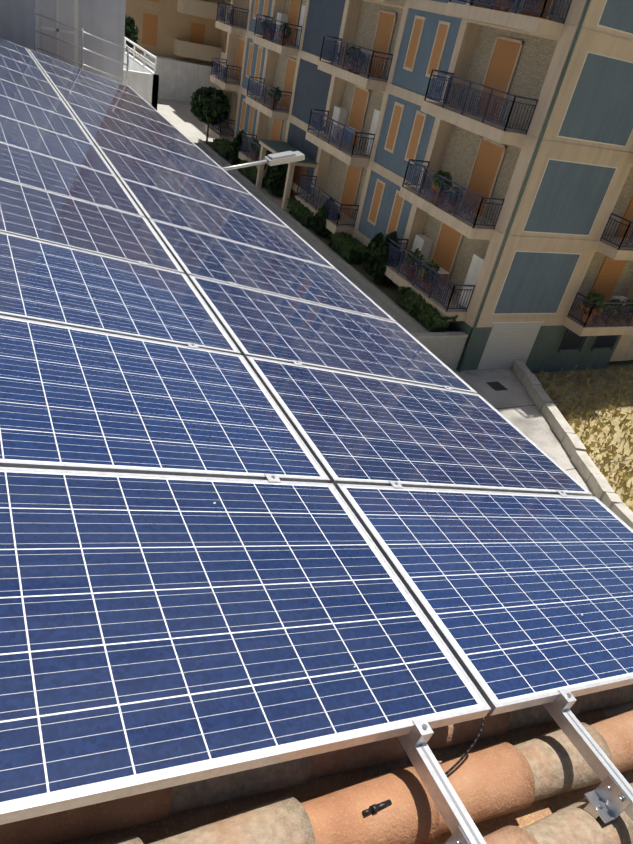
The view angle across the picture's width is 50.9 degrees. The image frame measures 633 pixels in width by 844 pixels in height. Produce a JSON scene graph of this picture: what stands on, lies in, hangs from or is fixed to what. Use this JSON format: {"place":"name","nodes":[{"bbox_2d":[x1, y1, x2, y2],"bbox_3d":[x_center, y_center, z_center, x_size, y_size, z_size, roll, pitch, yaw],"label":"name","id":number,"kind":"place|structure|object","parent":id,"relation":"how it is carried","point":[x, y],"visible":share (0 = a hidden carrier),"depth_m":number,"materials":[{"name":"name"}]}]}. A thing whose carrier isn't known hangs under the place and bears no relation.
{"place":"outdoors","nodes":[
{"label":"outdoors","id":0,"kind":"place"},
{"bbox_2d":[157,98,593,495],"bbox_3d":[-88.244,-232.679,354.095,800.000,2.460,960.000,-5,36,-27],"label":"pavement","id":1,"kind":"structure","parent":0,"point":[529,422],"depth_m":24.41,"materials":[{"name":"concrete"}]},
{"bbox_2d":[0,0,158,109],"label":"rooftop wall","id":2,"kind":"structure","parent":1,"relation":"on","point":[88,35],"depth_m":11.69,"materials":[{"name":"paint"}]},
{"bbox_2d":[125,14,139,48],"bbox_3d":[-12.521,-21.072,40.114,3.485,6.762,3.210,-5,36,-27],"label":"tree","id":3,"kind":"object","parent":1,"relation":"on","point":[131,31],"visible":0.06,"depth_m":38.41,"materials":[{"name":"green plant"}]},
{"bbox_2d":[125,0,230,101],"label":"apartment blocks","id":4,"kind":"structure","parent":1,"relation":"on","point":[184,42],"depth_m":55.40,"materials":[{"name":"beige paint"}]},
{"bbox_2d":[190,86,457,332],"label":"bushes","id":5,"kind":"object","parent":1,"relation":"on","point":[418,313],"visible":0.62,"depth_m":30.47,"materials":[{"name":"green plant"}]},
{"bbox_2d":[205,0,632,372],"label":"blue apartment block","id":6,"kind":"structure","parent":1,"relation":"on","point":[558,177],"depth_m":24.74,"materials":[{"name":"paint"}]},
{"bbox_2d":[206,0,632,352],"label":"balcony railings","id":7,"kind":"object","parent":6,"relation":"attached to","point":[221,12],"visible":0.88,"depth_m":25.59,"materials":[{"name":"black metal"}]},
{"bbox_2d":[249,0,632,469],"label":"potted plants","id":8,"kind":"object","parent":6,"relation":"on","point":[594,296],"visible":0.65,"depth_m":25.28,"materials":[{"name":"green plant"}]},
{"bbox_2d":[602,702,632,716],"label":"building walls","id":9,"kind":"structure","parent":1,"relation":"on","point":[611,711],"depth_m":2.46,"materials":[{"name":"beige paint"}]},
{"bbox_2d":[222,151,304,170],"bbox_3d":[-1.545,-3.974,10.870,2.722,1.082,0.260,-5,36,-27],"label":"street lamp","id":10,"kind":"object","parent":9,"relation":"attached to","point":[281,158],"visible":0.52,"depth_m":11.00,"materials":[{"name":"grey metal"}]},
{"bbox_2d":[0,684,632,843],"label":"roof tiles","id":11,"kind":"object","parent":9,"relation":"on","point":[528,775],"visible":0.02,"depth_m":1.69,"materials":[{"name":"ceramic"}]},
{"bbox_2d":[362,717,483,815],"bbox_3d":[0.315,0.874,1.730,0.092,0.058,0.548,34,37,30],"label":"cable","id":12,"kind":"object","parent":11,"relation":"on","point":[374,808],"visible":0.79,"depth_m":1.59,"materials":[{"name":"black rubber"}]},
{"bbox_2d":[7,40,632,843],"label":"mounting rails","id":13,"kind":"object","parent":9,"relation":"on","point":[609,798],"visible":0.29,"depth_m":1.79,"materials":[{"name":"metal"}]},
{"bbox_2d":[0,38,632,824],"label":"solar panel array","id":14,"kind":"object","parent":13,"relation":"on","point":[188,592],"visible":1,"depth_m":2.35,"materials":[{"name":"glass"}]},
{"bbox_2d":[512,360,632,528],"bbox_3d":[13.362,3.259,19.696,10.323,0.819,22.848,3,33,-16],"label":"kerb and dry grass","id":15,"kind":"structure","parent":0,"point":[598,483],"depth_m":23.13,"materials":[{"name":"concrete"}]}
]}

